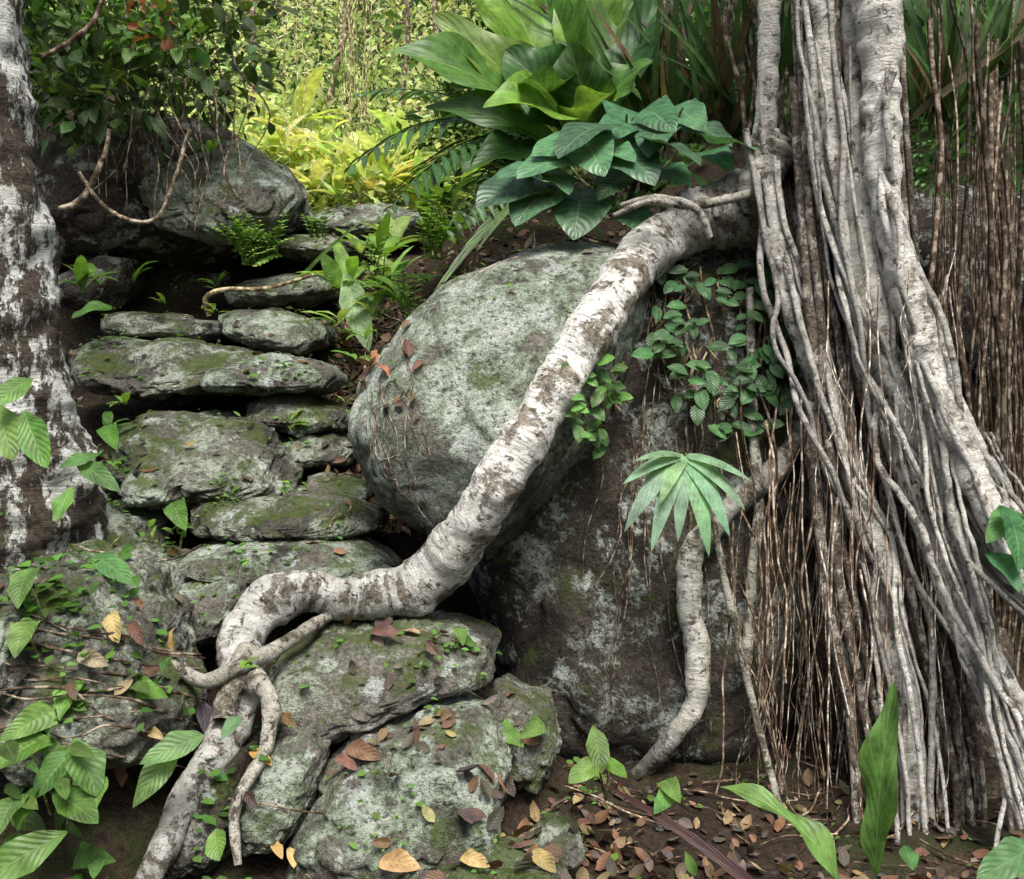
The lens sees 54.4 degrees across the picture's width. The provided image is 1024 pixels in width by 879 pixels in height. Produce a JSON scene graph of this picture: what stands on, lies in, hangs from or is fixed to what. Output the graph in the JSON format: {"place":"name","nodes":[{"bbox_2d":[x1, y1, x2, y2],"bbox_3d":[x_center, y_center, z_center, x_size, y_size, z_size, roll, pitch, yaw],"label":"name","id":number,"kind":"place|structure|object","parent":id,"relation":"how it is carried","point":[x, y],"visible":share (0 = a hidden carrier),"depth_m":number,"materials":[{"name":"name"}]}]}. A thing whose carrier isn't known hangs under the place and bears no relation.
{"place":"outdoors","nodes":[
{"label":"outdoors","id":0,"kind":"place"},
{"bbox_2d":[0,0,1023,878],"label":"ground","id":1,"kind":"structure","parent":0,"point":[122,832],"depth_m":3.73,"materials":[{"name":"soil"}]},
{"bbox_2d":[0,0,108,573],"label":"lichen covered tree","id":2,"kind":"object","parent":1,"relation":"on","point":[32,252],"visible":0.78,"depth_m":3.59,"materials":[{"name":"grey plant"}]},
{"bbox_2d":[58,255,145,315],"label":"hillside rock","id":3,"kind":"object","parent":1,"relation":"on","point":[123,290],"visible":0.76,"depth_m":5.72,"materials":[{"name":"stone"}]},
{"bbox_2d":[0,538,209,786],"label":"stepping stone","id":4,"kind":"object","parent":1,"relation":"on","point":[156,596],"visible":0.59,"depth_m":2.97,"materials":[{"name":"grey stone"}]},
{"bbox_2d":[0,563,46,712],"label":"stepping stone","id":5,"kind":"object","parent":4,"relation":"on","point":[10,677],"visible":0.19,"depth_m":2.84,"materials":[{"name":"grey stone"}]},
{"bbox_2d":[105,499,169,552],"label":"stepping stone","id":6,"kind":"object","parent":1,"relation":"on","point":[138,518],"visible":0.36,"depth_m":4.04,"materials":[{"name":"grey stone"}]},
{"bbox_2d":[22,0,299,164],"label":"bank shrub foliage","id":7,"kind":"object","parent":1,"relation":"on","point":[154,44],"visible":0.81,"depth_m":5.37,"materials":[{"name":"green plant"}]},
{"bbox_2d":[41,0,318,317],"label":"hanging twigs","id":8,"kind":"object","parent":7,"relation":"hanging from","point":[84,195],"visible":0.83,"depth_m":5.37,"materials":[{"name":"brown plant"}]},
{"bbox_2d":[69,336,267,405],"bbox_3d":[-1.788,-0.368,5.229,1.046,0.391,1.003,0,0,0],"label":"stepping stone","id":9,"kind":"object","parent":1,"relation":"on","point":[148,361],"visible":0.86,"depth_m":4.94,"materials":[{"name":"grey stone"}]},
{"bbox_2d":[100,311,229,342],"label":"stepping stone","id":10,"kind":"object","parent":9,"relation":"on","point":[140,326],"visible":0.68,"depth_m":5.44,"materials":[{"name":"grey stone"}]},
{"bbox_2d":[218,307,336,355],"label":"stepping stone","id":11,"kind":"object","parent":9,"relation":"on","point":[290,330],"visible":0.89,"depth_m":5.30,"materials":[{"name":"grey stone"}]},
{"bbox_2d":[151,545,190,588],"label":"stepping stone","id":12,"kind":"object","parent":1,"relation":"on","point":[178,578],"visible":0.18,"depth_m":3.93,"materials":[{"name":"grey stone"}]},
{"bbox_2d":[38,112,308,270],"bbox_3d":[-2.256,-1.538,6.496,1.760,1.029,1.821,0,0,0],"label":"overhanging rock","id":13,"kind":"object","parent":1,"relation":"on","point":[89,227],"visible":0.28,"depth_m":5.70,"materials":[{"name":"stone"}]},
{"bbox_2d":[138,137,301,245],"bbox_3d":[-1.772,-1.506,5.943,1.062,0.755,0.901,0,0,0],"label":"overhanging rock","id":14,"kind":"object","parent":13,"relation":"attached to","point":[268,191],"visible":0.68,"depth_m":5.64,"materials":[{"name":"stone"}]},
{"bbox_2d":[299,209,315,233],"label":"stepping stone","id":15,"kind":"object","parent":13,"relation":"on","point":[303,229],"visible":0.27,"depth_m":6.88,"materials":[{"name":"grey stone"}]},
{"bbox_2d":[170,272,236,306],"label":"hillside rock","id":16,"kind":"object","parent":1,"relation":"on","point":[188,287],"visible":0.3,"depth_m":6.18,"materials":[{"name":"stone"}]},
{"bbox_2d":[105,409,303,509],"bbox_3d":[-1.401,0.083,4.615,0.921,0.458,1.071,0,0,0],"label":"stepping stone","id":17,"kind":"object","parent":1,"relation":"on","point":[168,452],"visible":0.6,"depth_m":4.31,"materials":[{"name":"grey stone"}]},
{"bbox_2d":[118,468,173,506],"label":"stepping stone","id":18,"kind":"object","parent":17,"relation":"on","point":[136,490],"visible":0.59,"depth_m":4.10,"materials":[{"name":"grey stone"}]},
{"bbox_2d":[177,576,248,648],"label":"stepping stone","id":19,"kind":"object","parent":1,"relation":"on","point":[218,606],"visible":0.3,"depth_m":3.57,"materials":[{"name":"grey stone"}]},
{"bbox_2d":[168,731,260,878],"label":"stepping stone","id":20,"kind":"object","parent":1,"relation":"on","point":[219,794],"visible":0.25,"depth_m":2.87,"materials":[{"name":"grey stone"}]},
{"bbox_2d":[58,65,498,670],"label":"step side plants","id":21,"kind":"object","parent":1,"relation":"on","point":[358,303],"visible":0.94,"depth_m":5.78,"materials":[{"name":"green plant"}]},
{"bbox_2d":[224,273,340,309],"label":"stepping stone","id":22,"kind":"object","parent":1,"relation":"on","point":[305,294],"visible":0.88,"depth_m":5.86,"materials":[{"name":"grey stone"}]},
{"bbox_2d":[239,722,330,856],"bbox_3d":[-0.709,1.057,3.095,0.274,0.331,0.515,0,0,0],"label":"stepping stone","id":23,"kind":"object","parent":1,"relation":"on","point":[291,777],"visible":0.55,"depth_m":2.93,"materials":[{"name":"grey stone"}]},
{"bbox_2d":[190,485,389,541],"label":"stepping stone","id":24,"kind":"object","parent":1,"relation":"on","point":[296,514],"visible":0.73,"depth_m":3.98,"materials":[{"name":"grey stone"}]},
{"bbox_2d":[305,469,374,499],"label":"stepping stone","id":25,"kind":"object","parent":24,"relation":"on","point":[359,488],"visible":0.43,"depth_m":4.36,"materials":[{"name":"grey stone"}]},
{"bbox_2d":[285,432,354,469],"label":"stepping stone","id":26,"kind":"object","parent":25,"relation":"on","point":[314,454],"visible":0.72,"depth_m":4.56,"materials":[{"name":"grey stone"}]},
{"bbox_2d":[246,394,349,437],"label":"stepping stone","id":27,"kind":"object","parent":26,"relation":"on","point":[329,415],"visible":0.84,"depth_m":4.67,"materials":[{"name":"grey stone"}]},
{"bbox_2d":[200,352,347,396],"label":"stepping stone","id":28,"kind":"object","parent":27,"relation":"on","point":[325,379],"visible":0.87,"depth_m":4.68,"materials":[{"name":"grey stone"}]},
{"bbox_2d":[179,534,403,585],"bbox_3d":[-0.866,0.472,4.002,0.860,0.206,0.676,0,0,0],"label":"stepping stone","id":29,"kind":"object","parent":1,"relation":"on","point":[361,555],"visible":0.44,"depth_m":3.78,"materials":[{"name":"grey stone"}]},
{"bbox_2d":[275,233,368,263],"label":"stepping stone","id":30,"kind":"object","parent":1,"relation":"on","point":[299,248],"visible":0.54,"depth_m":6.37,"materials":[{"name":"grey stone"}]},
{"bbox_2d":[248,0,441,157],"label":"hanging vines","id":31,"kind":"object","parent":1,"relation":"on","point":[346,20],"visible":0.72,"depth_m":8.79,"materials":[{"name":"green plant"}]},
{"bbox_2d":[310,203,425,244],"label":"stepping stone","id":32,"kind":"object","parent":1,"relation":"on","point":[355,216],"visible":0.41,"depth_m":6.82,"materials":[{"name":"grey stone"}]},
{"bbox_2d":[23,0,730,221],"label":"hillside foliage","id":33,"kind":"object","parent":1,"relation":"on","point":[277,99],"visible":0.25,"depth_m":10.19,"materials":[{"name":"green plant"}]},
{"bbox_2d":[259,610,501,743],"bbox_3d":[-0.448,0.830,3.554,0.823,0.395,0.856,0,0,0],"label":"stepping stone","id":34,"kind":"object","parent":1,"relation":"on","point":[339,700],"visible":0.71,"depth_m":3.26,"materials":[{"name":"grey stone"}]},
{"bbox_2d":[284,691,512,878],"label":"stepping stone","id":35,"kind":"object","parent":1,"relation":"on","point":[322,847],"visible":0.69,"depth_m":2.90,"materials":[{"name":"grey stone"}]},
{"bbox_2d":[343,689,485,741],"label":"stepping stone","id":36,"kind":"object","parent":1,"relation":"on","point":[479,692],"depth_m":3.64,"materials":[{"name":"grey stone"}]},
{"bbox_2d":[0,106,1002,878],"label":"ground cover seedlings","id":37,"kind":"object","parent":1,"relation":"on","point":[78,702],"visible":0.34,"depth_m":3.15,"materials":[{"name":"green plant"}]},
{"bbox_2d":[0,108,1003,878],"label":"twigs and rootlets","id":38,"kind":"object","parent":1,"relation":"on","point":[154,650],"visible":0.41,"depth_m":3.09,"materials":[{"name":"brown plant"}]},
{"bbox_2d":[434,836,571,878],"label":"stepping stone","id":39,"kind":"object","parent":1,"relation":"on","point":[505,854],"visible":0.62,"depth_m":2.74,"materials":[{"name":"grey stone"}]},
{"bbox_2d":[0,300,1023,878],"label":"forest floor plants","id":40,"kind":"object","parent":1,"relation":"on","point":[74,774],"visible":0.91,"depth_m":2.70,"materials":[{"name":"green plant"}]},
{"bbox_2d":[0,114,1023,878],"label":"leaf litter","id":41,"kind":"object","parent":1,"relation":"on","point":[404,860],"visible":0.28,"depth_m":3.12,"materials":[{"name":"brown plant"}]},
{"bbox_2d":[433,203,508,292],"bbox_3d":[-0.086,-0.862,4.246,0.118,0.638,0.651,0,0,43],"label":"strap leaf plant","id":42,"kind":"object","parent":41,"relation":"on","point":[488,226],"visible":0.55,"depth_m":4.21,"materials":[{"name":"green plant"}]},
{"bbox_2d":[484,673,562,793],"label":"stepping stone","id":43,"kind":"object","parent":1,"relation":"on","point":[531,770],"visible":0.75,"depth_m":3.33,"materials":[{"name":"grey stone"}]},
{"bbox_2d":[27,0,1023,878],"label":"strangler fig tree","id":44,"kind":"object","parent":1,"relation":"on","point":[911,478],"visible":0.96,"depth_m":3.50,"materials":[{"name":"grey plant"}]},
{"bbox_2d":[476,95,755,239],"bbox_3d":[0.389,-1.094,3.968,1.057,0.661,0.505,0,0,0],"label":"philodendron plant","id":45,"kind":"object","parent":44,"relation":"attached to","point":[522,190],"visible":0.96,"depth_m":3.89,"materials":[{"name":"green plant"}]},
{"bbox_2d":[513,0,1023,144],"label":"bromeliad clump","id":46,"kind":"object","parent":44,"relation":"attached to","point":[713,91],"visible":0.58,"depth_m":4.67,"materials":[{"name":"green plant"}]},
{"bbox_2d":[389,0,692,181],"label":"birds nest anthurium","id":47,"kind":"object","parent":1,"relation":"on","point":[546,85],"visible":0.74,"depth_m":4.72,"materials":[{"name":"green plant"}]},
{"bbox_2d":[530,810,584,869],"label":"stepping stone","id":48,"kind":"object","parent":1,"relation":"on","point":[555,824],"visible":0.73,"depth_m":2.91,"materials":[{"name":"grey stone"}]},
{"bbox_2d":[348,240,820,764],"bbox_3d":[0.397,0.288,4.305,2.086,2.555,1.718,0,0,0],"label":"boulder","id":49,"kind":"object","parent":1,"relation":"on","point":[547,610],"visible":0.54,"depth_m":3.79,"materials":[{"name":"stone"}]},
{"bbox_2d":[561,354,632,458],"bbox_3d":[0.314,-0.115,3.628,0.225,0.381,0.450,0,0,18],"label":"leafy creeper","id":50,"kind":"object","parent":49,"relation":"attached to","point":[613,396],"visible":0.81,"depth_m":3.58,"materials":[{"name":"green plant"}]},
{"bbox_2d":[623,450,750,555],"bbox_3d":[0.757,0.236,3.535,0.348,0.397,0.817,0,0,40],"label":"fan palm seedling","id":51,"kind":"object","parent":49,"relation":"on","point":[678,481],"visible":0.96,"depth_m":3.38,"materials":[{"name":"green plant"}]},
{"bbox_2d":[631,255,802,443],"bbox_3d":[0.785,-0.374,3.868,0.744,0.781,0.392,0,0,-14],"label":"climbing vine","id":52,"kind":"object","parent":49,"relation":"attached to","point":[748,365],"visible":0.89,"depth_m":3.79,"materials":[{"name":"green plant"}]},
{"bbox_2d":[344,89,952,240],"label":"palm fronds","id":53,"kind":"object","parent":1,"relation":"on","point":[437,170],"visible":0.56,"depth_m":4.58,"materials":[{"name":"green plant"}]},
{"bbox_2d":[355,0,1022,242],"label":"shaded forest foliage","id":54,"kind":"object","parent":1,"relation":"on","point":[453,88],"visible":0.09,"depth_m":7.26,"materials":[{"name":"green plant"}]},
{"bbox_2d":[914,184,1023,487],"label":"hillside rock","id":55,"kind":"object","parent":1,"relation":"on","point":[924,249],"visible":0.09,"depth_m":5.10,"materials":[{"name":"stone"}]}
]}

